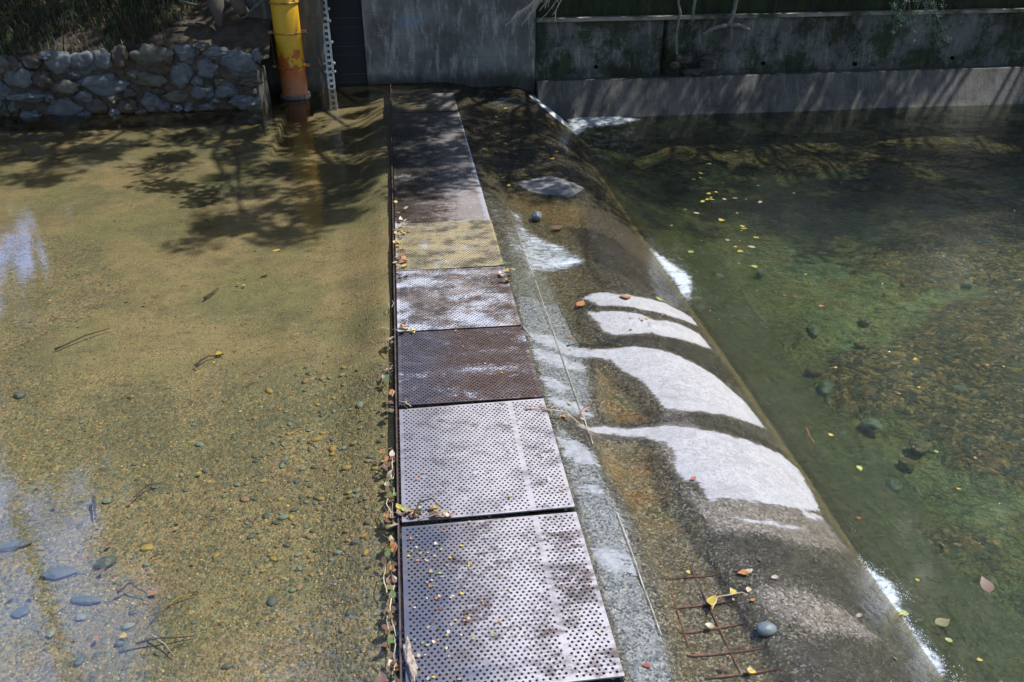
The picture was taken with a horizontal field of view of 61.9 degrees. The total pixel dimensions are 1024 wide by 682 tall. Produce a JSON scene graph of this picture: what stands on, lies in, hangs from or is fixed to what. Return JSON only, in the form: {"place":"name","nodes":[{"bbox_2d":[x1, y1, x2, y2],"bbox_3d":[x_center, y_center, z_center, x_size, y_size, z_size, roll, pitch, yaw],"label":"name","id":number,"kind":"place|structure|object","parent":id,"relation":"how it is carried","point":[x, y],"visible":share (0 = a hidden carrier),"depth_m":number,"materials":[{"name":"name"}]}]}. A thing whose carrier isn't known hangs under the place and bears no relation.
{"place":"outdoors","nodes":[
{"label":"outdoors","id":0,"kind":"place"},
{"bbox_2d":[0,0,270,58],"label":"bank slope","id":1,"kind":"structure","parent":0,"point":[238,32],"depth_m":13.40,"materials":[{"name":"soil"}]},
{"bbox_2d":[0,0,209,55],"bbox_3d":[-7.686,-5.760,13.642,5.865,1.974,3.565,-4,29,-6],"label":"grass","id":2,"kind":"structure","parent":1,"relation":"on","point":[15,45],"depth_m":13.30,"materials":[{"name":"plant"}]},
{"bbox_2d":[174,22,201,25],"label":"fallen branch","id":3,"kind":"object","parent":1,"relation":"on","point":[184,24],"visible":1,"depth_m":13.34,"materials":[{"name":"wood"}]},
{"bbox_2d":[178,0,204,6],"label":"fallen branch","id":4,"kind":"object","parent":1,"relation":"on","point":[187,3],"visible":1,"depth_m":13.34,"materials":[{"name":"wood"}]},
{"bbox_2d":[207,0,223,25],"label":"tree root","id":5,"kind":"object","parent":1,"relation":"on","point":[216,7],"visible":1,"depth_m":13.19,"materials":[{"name":"grey plant"}]},
{"bbox_2d":[230,0,246,16],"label":"tree root","id":6,"kind":"object","parent":1,"relation":"on","point":[239,6],"visible":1,"depth_m":13.26,"materials":[{"name":"grey plant"}]},
{"bbox_2d":[0,95,395,681],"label":"upstream bed","id":7,"kind":"object","parent":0,"point":[64,193],"visible":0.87,"depth_m":6.78,"materials":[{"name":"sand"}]},
{"bbox_2d":[0,539,31,552],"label":"river stone","id":8,"kind":"object","parent":7,"relation":"on","point":[14,545],"visible":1,"depth_m":5.19,"materials":[{"name":"stone"}]},
{"bbox_2d":[12,391,25,398],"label":"river stone","id":9,"kind":"object","parent":7,"relation":"on","point":[19,395],"visible":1,"depth_m":6.66,"materials":[{"name":"stone"}]},
{"bbox_2d":[11,606,29,617],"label":"river stone","id":10,"kind":"object","parent":7,"relation":"on","point":[19,612],"visible":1,"depth_m":4.74,"materials":[{"name":"stone"}]},
{"bbox_2d":[46,627,55,637],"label":"river stone","id":11,"kind":"object","parent":7,"relation":"on","point":[51,632],"visible":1,"depth_m":4.61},
{"bbox_2d":[39,566,77,579],"bbox_3d":[-2.656,1.363,5.014,0.189,0.049,0.117,7,30,12],"label":"river stone","id":12,"kind":"object","parent":7,"relation":"on","point":[58,572],"visible":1,"depth_m":4.99,"materials":[{"name":"stone"}]},
{"bbox_2d":[74,655,84,666],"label":"pebble","id":13,"kind":"object","parent":7,"relation":"on","point":[78,661],"visible":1,"depth_m":4.46,"materials":[{"name":"grey stone"}]},
{"bbox_2d":[75,614,86,620],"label":"river stone","id":14,"kind":"object","parent":7,"relation":"on","point":[79,617],"visible":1,"depth_m":4.71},
{"bbox_2d":[54,328,109,349],"bbox_3d":[-3.735,-0.027,7.418,0.025,0.032,0.485,22,36,34],"label":"twig","id":15,"kind":"object","parent":7,"relation":"on","point":[61,346],"visible":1,"depth_m":7.38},
{"bbox_2d":[70,595,100,605],"bbox_3d":[-2.412,1.469,4.828,0.184,0.045,0.070,-4,29,-6],"label":"river stone","id":16,"kind":"object","parent":7,"relation":"on","point":[84,600],"visible":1,"depth_m":4.81,"materials":[{"name":"stone"}]},
{"bbox_2d":[92,496,96,515],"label":"twig","id":17,"kind":"object","parent":7,"relation":"on","point":[94,502],"visible":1,"depth_m":5.47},
{"bbox_2d":[94,555,116,569],"bbox_3d":[-2.422,1.323,5.082,0.127,0.080,0.102,-4,29,-6],"label":"river stone","id":18,"kind":"object","parent":7,"relation":"on","point":[106,562],"visible":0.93,"depth_m":5.06,"materials":[{"name":"stone"}]},
{"bbox_2d":[102,497,111,502],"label":"river stone","id":19,"kind":"object","parent":7,"relation":"on","point":[107,500],"visible":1,"depth_m":5.57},
{"bbox_2d":[114,638,125,646],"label":"river stone","id":20,"kind":"object","parent":7,"relation":"on","point":[120,642],"visible":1,"depth_m":4.55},
{"bbox_2d":[119,645,133,652],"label":"river stone","id":21,"kind":"object","parent":7,"relation":"on","point":[126,648],"visible":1,"depth_m":4.52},
{"bbox_2d":[121,622,132,629],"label":"river stone","id":22,"kind":"object","parent":7,"relation":"on","point":[127,626],"visible":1,"depth_m":4.65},
{"bbox_2d":[116,582,146,593],"bbox_3d":[-2.147,1.400,4.837,0.178,0.046,0.064,1,29,1],"label":"twig","id":23,"kind":"object","parent":7,"relation":"on","point":[124,587],"visible":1,"depth_m":4.83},
{"bbox_2d":[129,609,138,614],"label":"pebble","id":24,"kind":"object","parent":7,"relation":"on","point":[133,612],"visible":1,"depth_m":4.75,"materials":[{"name":"grey stone"}]},
{"bbox_2d":[0,42,273,131],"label":"stone retaining wall","id":25,"kind":"structure","parent":7,"relation":"on","point":[144,85],"depth_m":12.97,"materials":[{"name":"stone"}]},
{"bbox_2d":[140,544,152,551],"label":"river stone","id":26,"kind":"object","parent":7,"relation":"on","point":[145,547],"visible":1,"depth_m":5.18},
{"bbox_2d":[133,482,163,497],"bbox_3d":[-2.413,0.973,5.641,0.058,0.015,0.218,23,37,35],"label":"twig","id":27,"kind":"object","parent":7,"relation":"on","point":[145,487],"visible":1,"depth_m":5.64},
{"bbox_2d":[149,633,174,656],"bbox_3d":[-1.839,1.597,4.496,0.229,0.020,0.017,21,35,32],"label":"twig","id":28,"kind":"object","parent":7,"relation":"on","point":[151,634],"visible":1,"depth_m":4.49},
{"bbox_2d":[136,635,194,644],"bbox_3d":[-1.840,1.582,4.530,0.298,0.036,0.016,-4,29,-6],"label":"twig","id":29,"kind":"object","parent":7,"relation":"on","point":[146,640],"visible":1,"depth_m":4.52,"materials":[{"name":"wood"}]},
{"bbox_2d":[167,594,191,605],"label":"twig","id":30,"kind":"object","parent":7,"relation":"on","point":[177,598],"visible":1,"depth_m":4.77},
{"bbox_2d":[194,442,204,446],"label":"pebble","id":31,"kind":"object","parent":7,"relation":"on","point":[199,444],"visible":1,"depth_m":6.09,"materials":[{"name":"grey stone"}]},
{"bbox_2d":[194,354,223,365],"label":"twig","id":32,"kind":"object","parent":7,"relation":"on","point":[199,361],"visible":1,"depth_m":7.09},
{"bbox_2d":[203,287,218,298],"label":"twig","id":33,"kind":"object","parent":7,"relation":"on","point":[209,294],"visible":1,"depth_m":8.16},
{"bbox_2d":[212,552,219,557],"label":"pebble","id":34,"kind":"object","parent":7,"relation":"on","point":[216,555],"visible":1,"depth_m":5.10,"materials":[{"name":"stone"}]},
{"bbox_2d":[221,663,232,669],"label":"pebble","id":35,"kind":"object","parent":7,"relation":"on","point":[225,666],"visible":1,"depth_m":4.37,"materials":[{"name":"grey stone"}]},
{"bbox_2d":[240,496,249,501],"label":"pebble","id":36,"kind":"object","parent":7,"relation":"on","point":[244,499],"visible":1,"depth_m":5.53,"materials":[{"name":"beige stone"}]},
{"bbox_2d":[262,513,268,519],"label":"pebble","id":37,"kind":"object","parent":7,"relation":"on","point":[265,516],"visible":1,"depth_m":5.37,"materials":[{"name":"grey stone"}]},
{"bbox_2d":[265,388,272,393],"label":"pebble","id":38,"kind":"object","parent":7,"relation":"on","point":[269,390],"visible":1,"depth_m":6.64,"materials":[{"name":"stone"}]},
{"bbox_2d":[267,595,276,606],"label":"pebble","id":39,"kind":"object","parent":7,"relation":"on","point":[271,600],"visible":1,"depth_m":4.74,"materials":[{"name":"stone"}]},
{"bbox_2d":[242,0,323,108],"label":"wing wall","id":40,"kind":"structure","parent":7,"relation":"on","point":[311,15],"depth_m":13.99,"materials":[{"name":"concrete"}]},
{"bbox_2d":[278,514,287,519],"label":"pebble","id":41,"kind":"object","parent":7,"relation":"on","point":[283,517],"visible":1,"depth_m":5.35,"materials":[{"name":"grey stone"}]},
{"bbox_2d":[288,532,296,538],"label":"pebble","id":42,"kind":"object","parent":7,"relation":"on","point":[293,535],"visible":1,"depth_m":5.19,"materials":[{"name":"beige stone"}]},
{"bbox_2d":[268,0,324,122],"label":"yellow pipe","id":43,"kind":"object","parent":7,"relation":"on","point":[292,65],"visible":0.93,"depth_m":13.64,"materials":[{"name":"metal"}]},
{"bbox_2d":[296,583,302,590],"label":"pebble","id":44,"kind":"object","parent":7,"relation":"on","point":[299,586],"visible":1,"depth_m":4.82,"materials":[{"name":"beige stone"}]},
{"bbox_2d":[302,377,308,383],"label":"pebble","id":45,"kind":"object","parent":7,"relation":"on","point":[305,380],"visible":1,"depth_m":6.74,"materials":[{"name":"beige stone"}]},
{"bbox_2d":[305,534,313,539],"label":"pebble","id":46,"kind":"object","parent":7,"relation":"on","point":[308,536],"visible":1,"depth_m":5.18,"materials":[{"name":"beige stone"}]},
{"bbox_2d":[311,436,322,441],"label":"pebble","id":47,"kind":"object","parent":7,"relation":"on","point":[317,438],"visible":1,"depth_m":6.05,"materials":[{"name":"stone"}]},
{"bbox_2d":[324,0,337,110],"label":"white slotted strut","id":48,"kind":"object","parent":7,"relation":"on","point":[329,42],"visible":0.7,"depth_m":14.31,"materials":[{"name":"paint"}]},
{"bbox_2d":[329,445,335,451],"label":"pebble","id":49,"kind":"object","parent":7,"relation":"on","point":[332,448],"visible":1,"depth_m":5.92,"materials":[{"name":"stone"}]},
{"bbox_2d":[341,465,350,470],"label":"pebble","id":50,"kind":"object","parent":7,"relation":"on","point":[345,467],"visible":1,"depth_m":5.68,"materials":[{"name":"stone"}]},
{"bbox_2d":[351,539,359,543],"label":"pebble","id":51,"kind":"object","parent":7,"relation":"on","point":[355,541],"visible":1,"depth_m":5.00,"materials":[{"name":"stone"}]},
{"bbox_2d":[356,401,362,407],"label":"pebble","id":52,"kind":"object","parent":7,"relation":"on","point":[359,404],"visible":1,"depth_m":6.26,"materials":[{"name":"grey stone"}]},
{"bbox_2d":[362,549,368,555],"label":"pebble","id":53,"kind":"object","parent":7,"relation":"on","point":[365,552],"visible":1,"depth_m":4.89,"materials":[{"name":"stone"}]},
{"bbox_2d":[391,168,623,681],"bbox_3d":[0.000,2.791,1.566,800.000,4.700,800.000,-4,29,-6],"label":"walkway frame","id":54,"kind":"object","parent":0,"point":[540,398],"depth_m":10.53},
{"bbox_2d":[245,0,535,151],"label":"river wall","id":55,"kind":"structure","parent":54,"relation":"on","point":[436,43],"depth_m":14.67,"materials":[{"name":"concrete"}]},
{"bbox_2d":[324,0,368,104],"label":"sluice gate","id":56,"kind":"structure","parent":55,"relation":"attached to","point":[348,45],"depth_m":14.62,"materials":[{"name":"black metal"}]},
{"bbox_2d":[565,104,1023,681],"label":"downstream water","id":57,"kind":"structure","parent":0,"point":[677,276],"depth_m":9.56,"materials":[{"name":"green liquid"}]},
{"bbox_2d":[652,248,965,681],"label":"water spray","id":58,"kind":"object","parent":57,"relation":"on","point":[880,569],"visible":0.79,"depth_m":5.27,"materials":[{"name":"white liquid"}]},
{"bbox_2d":[898,610,911,615],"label":"fallen leaf","id":59,"kind":"object","parent":57,"relation":"on","point":[902,611],"visible":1,"depth_m":5.16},
{"bbox_2d":[935,618,949,626],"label":"fallen leaf","id":60,"kind":"object","parent":57,"relation":"on","point":[943,622],"visible":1,"depth_m":5.09,"materials":[{"name":"plant"}]},
{"bbox_2d":[980,576,994,595],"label":"fallen leaf","id":61,"kind":"object","parent":57,"relation":"on","point":[987,585],"visible":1,"depth_m":5.36,"materials":[{"name":"plant"}]},
{"bbox_2d":[638,134,1023,620],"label":"downstream bed","id":62,"kind":"object","parent":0,"point":[977,523],"visible":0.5,"depth_m":10.52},
{"bbox_2d":[389,83,1023,681],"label":"concrete weir","id":63,"kind":"object","parent":62,"relation":"on","point":[739,493],"visible":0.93,"depth_m":5.99,"materials":[{"name":"concrete"}]},
{"bbox_2d":[390,83,405,681],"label":"steel side rail","id":64,"kind":"object","parent":63,"relation":"attached to","point":[401,609],"visible":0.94,"depth_m":5.59,"materials":[{"name":"metal"}]},
{"bbox_2d":[392,93,457,112],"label":"perforated grate","id":65,"kind":"object","parent":63,"relation":"on","point":[430,102],"visible":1,"depth_m":13.76,"materials":[{"name":"metal"}]},
{"bbox_2d":[393,112,464,134],"bbox_3d":[-1.257,-3.212,12.695,1.020,0.072,1.168,-4,29,-6],"label":"perforated grate","id":66,"kind":"object","parent":63,"relation":"on","point":[426,123],"visible":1,"depth_m":12.65,"materials":[{"name":"metal"}]},
{"bbox_2d":[393,133,471,159],"bbox_3d":[-1.104,-2.631,11.656,1.020,0.072,1.168,-4,30,-7],"label":"perforated grate","id":67,"kind":"object","parent":63,"relation":"on","point":[430,146],"visible":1,"depth_m":11.62,"materials":[{"name":"metal"}]},
{"bbox_2d":[394,157,480,190],"bbox_3d":[-0.954,-2.062,10.633,1.020,0.072,1.168,-4,29,-6],"label":"perforated grate","id":68,"kind":"object","parent":63,"relation":"on","point":[435,173],"visible":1,"depth_m":10.57,"materials":[{"name":"metal"}]},
{"bbox_2d":[395,187,489,223],"bbox_3d":[-0.804,-1.492,9.611,1.020,0.072,1.168,-4,29,-6],"label":"perforated grate","id":69,"kind":"object","parent":63,"relation":"on","point":[446,204],"visible":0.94,"depth_m":9.60,"materials":[{"name":"metal"}]},
{"bbox_2d":[395,219,503,273],"bbox_3d":[-0.655,-0.949,8.585,1.020,0.072,1.168,-4,30,-6],"label":"perforated grate","id":70,"kind":"object","parent":63,"relation":"on","point":[480,245],"visible":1,"depth_m":8.53,"materials":[{"name":"metal"}]},
{"bbox_2d":[396,266,520,336],"bbox_3d":[-0.504,-0.364,7.554,1.020,0.072,1.168,-3,30,-6],"label":"perforated grate","id":71,"kind":"object","parent":63,"relation":"on","point":[443,290],"visible":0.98,"depth_m":7.48,"materials":[{"name":"metal"}]},
{"bbox_2d":[398,326,541,411],"bbox_3d":[-0.355,0.196,6.537,1.020,0.072,1.080,-3,29,-6],"label":"perforated grate","id":72,"kind":"object","parent":63,"relation":"on","point":[507,338],"visible":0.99,"depth_m":6.47,"materials":[{"name":"metal"}]},
{"bbox_2d":[399,398,574,527],"bbox_3d":[-0.207,0.760,5.529,1.020,0.072,1.168,-4,30,-6],"label":"perforated grate","id":73,"kind":"object","parent":63,"relation":"on","point":[527,488],"visible":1,"depth_m":5.44,"materials":[{"name":"metal"}]},
{"bbox_2d":[412,498,441,516],"bbox_3d":[-0.503,0.969,4.997,0.182,0.075,0.063,-9,31,-16],"label":"twig","id":74,"kind":"object","parent":73,"relation":"on","point":[415,511],"visible":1,"depth_m":5.00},
{"bbox_2d":[525,405,549,409],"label":"twig","id":75,"kind":"object","parent":73,"relation":"on","point":[535,407],"visible":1,"depth_m":5.94,"materials":[{"name":"wood"}]},
{"bbox_2d":[377,206,599,681],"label":"leaf litter","id":76,"kind":"object","parent":63,"relation":"on","point":[400,511],"visible":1,"depth_m":4.76,"materials":[{"name":"plant"}]},
{"bbox_2d":[386,575,391,584],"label":"fallen leaf","id":77,"kind":"object","parent":76,"relation":"on","point":[388,580],"visible":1,"depth_m":4.57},
{"bbox_2d":[387,636,395,644],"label":"fallen leaf","id":78,"kind":"object","parent":76,"relation":"on","point":[390,639],"visible":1,"depth_m":4.20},
{"bbox_2d":[402,512,624,681],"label":"perforated grate","id":79,"kind":"object","parent":63,"relation":"on","point":[537,528],"visible":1,"depth_m":4.40,"materials":[{"name":"metal"}]},
{"bbox_2d":[403,635,417,681],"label":"driftwood piece","id":80,"kind":"object","parent":79,"relation":"on","point":[411,664],"visible":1,"depth_m":4.05,"materials":[{"name":"brown wood"}]},
{"bbox_2d":[531,210,541,221],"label":"river stone","id":81,"kind":"object","parent":63,"relation":"on","point":[536,216],"visible":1,"depth_m":9.50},
{"bbox_2d":[549,409,591,434],"bbox_3d":[0.412,0.539,5.911,0.365,0.097,0.090,15,33,25],"label":"twig","id":82,"kind":"object","parent":63,"relation":"on","point":[570,415],"visible":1,"depth_m":5.94,"materials":[{"name":"wood"}]},
{"bbox_2d":[452,83,956,681],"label":"overflow water","id":83,"kind":"structure","parent":63,"relation":"on","point":[518,185],"depth_m":8.28,"materials":[{"name":"clear liquid"}]},
{"bbox_2d":[551,225,563,228],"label":"fallen leaf","id":84,"kind":"object","parent":83,"relation":"on","point":[557,226],"visible":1,"depth_m":9.27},
{"bbox_2d":[576,300,584,306],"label":"fallen leaf","id":85,"kind":"object","parent":83,"relation":"on","point":[580,303],"visible":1,"depth_m":7.68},
{"bbox_2d":[705,622,714,627],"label":"fallen leaf","id":86,"kind":"object","parent":83,"relation":"on","point":[710,625],"visible":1,"depth_m":4.44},
{"bbox_2d":[738,569,748,574],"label":"fallen leaf","id":87,"kind":"object","parent":83,"relation":"on","point":[742,571],"visible":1,"depth_m":4.75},
{"bbox_2d":[745,667,755,672],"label":"fallen leaf","id":88,"kind":"object","parent":83,"relation":"on","point":[750,670],"visible":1,"depth_m":4.20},
{"bbox_2d":[706,595,716,606],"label":"fallen leaf","id":89,"kind":"object","parent":63,"relation":"on","point":[711,600],"visible":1,"depth_m":4.58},
{"bbox_2d":[711,592,747,609],"bbox_3d":[1.156,1.381,4.583,0.233,0.027,0.057,-12,31,-20],"label":"twig","id":90,"kind":"object","parent":63,"relation":"on","point":[725,595],"visible":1,"depth_m":4.59,"materials":[{"name":"wood"}]},
{"bbox_2d":[757,621,776,636],"bbox_3d":[1.313,1.485,4.403,0.103,0.065,0.082,-4,29,-6],"label":"river stone","id":91,"kind":"object","parent":63,"relation":"on","point":[766,628],"visible":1,"depth_m":4.38,"materials":[{"name":"stone"}]},
{"bbox_2d":[535,65,1023,155],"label":"wall footing","id":92,"kind":"object","parent":62,"relation":"on","point":[661,95],"depth_m":15.56,"materials":[{"name":"concrete"}]},
{"bbox_2d":[535,0,1023,83],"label":"mossy wall","id":93,"kind":"structure","parent":92,"relation":"on","point":[595,38],"depth_m":15.33,"materials":[{"name":"concrete"}]},
{"bbox_2d":[675,0,749,54],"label":"bare branches","id":94,"kind":"object","parent":93,"relation":"on","point":[725,25],"visible":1,"depth_m":14.97,"materials":[{"name":"plant"}]},
{"bbox_2d":[884,0,949,45],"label":"hanging shrub","id":95,"kind":"object","parent":93,"relation":"hanging from","point":[928,18],"visible":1,"depth_m":14.33,"materials":[{"name":"green plant"}]},
{"bbox_2d":[807,324,819,335],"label":"pool stone","id":96,"kind":"object","parent":62,"relation":"on","point":[812,330],"visible":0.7,"depth_m":9.48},
{"bbox_2d":[804,367,823,376],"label":"pool stone","id":97,"kind":"object","parent":62,"relation":"on","point":[810,369],"visible":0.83,"depth_m":8.71,"materials":[{"name":"stone"}]},
{"bbox_2d":[818,379,834,393],"bbox_3d":[3.127,0.457,8.489,0.208,0.092,0.237,-4,29,-6],"label":"pool stone","id":98,"kind":"object","parent":62,"relation":"on","point":[826,388],"visible":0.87,"depth_m":8.44,"materials":[{"name":"stone"}]},
{"bbox_2d":[835,428,847,433],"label":"pool stone","id":99,"kind":"object","parent":62,"relation":"on","point":[841,431],"visible":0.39,"depth_m":7.81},
{"bbox_2d":[853,351,864,355],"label":"pool stone","id":100,"kind":"object","parent":62,"relation":"on","point":[857,352],"visible":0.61,"depth_m":8.99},
{"bbox_2d":[853,341,869,349],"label":"pool stone","id":101,"kind":"object","parent":62,"relation":"on","point":[858,344],"visible":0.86,"depth_m":9.20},
{"bbox_2d":[859,316,870,325],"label":"pool stone","id":102,"kind":"object","parent":62,"relation":"on","point":[864,320],"visible":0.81,"depth_m":9.71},
{"bbox_2d":[860,418,881,433],"bbox_3d":[3.323,0.780,7.909,0.184,0.097,0.206,-4,29,-6],"label":"pool stone","id":103,"kind":"object","parent":62,"relation":"on","point":[871,423],"visible":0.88,"depth_m":7.86,"materials":[{"name":"stone"}]},
{"bbox_2d":[885,478,902,491],"bbox_3d":[3.212,1.205,7.169,0.141,0.084,0.181,-4,29,-6],"label":"pool stone","id":104,"kind":"object","parent":62,"relation":"on","point":[893,486],"visible":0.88,"depth_m":7.13,"materials":[{"name":"stone"}]},
{"bbox_2d":[898,458,915,470],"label":"pool stone","id":105,"kind":"object","parent":62,"relation":"on","point":[905,467],"visible":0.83,"depth_m":7.42,"materials":[{"name":"stone"}]},
{"bbox_2d":[909,438,932,453],"bbox_3d":[3.663,0.939,7.638,0.218,0.070,0.184,-4,29,-6],"label":"pool stone","id":106,"kind":"object","parent":62,"relation":"on","point":[919,448],"visible":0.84,"depth_m":7.60,"materials":[{"name":"stone"}]},
{"bbox_2d":[951,385,968,390],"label":"pool stone","id":107,"kind":"object","parent":62,"relation":"on","point":[958,387],"visible":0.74,"depth_m":8.41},
{"bbox_2d":[962,280,972,287],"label":"pool stone","id":108,"kind":"object","parent":62,"relation":"on","point":[965,283],"visible":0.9,"depth_m":10.52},
{"bbox_3d":[-0.775,-14.688,11.657,7.335,18.589,16.152,-4,29,-6],"label":"leafy tree","id":109,"kind":"object","parent":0,"visible":0},
{"bbox_2d":[505,0,560,25],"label":"dead branch","id":110,"kind":"object","parent":109,"relation":"attached to","point":[527,7],"visible":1,"depth_m":12.99,"materials":[{"name":"wood"}]},
{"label":"upstream water","id":111,"kind":"structure","parent":0,"visible":0},
{"bbox_2d":[389,585,395,636],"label":"twig","id":112,"kind":"object","parent":111,"relation":"on","point":[390,613],"visible":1,"depth_m":4.38,"materials":[{"name":"wood"}]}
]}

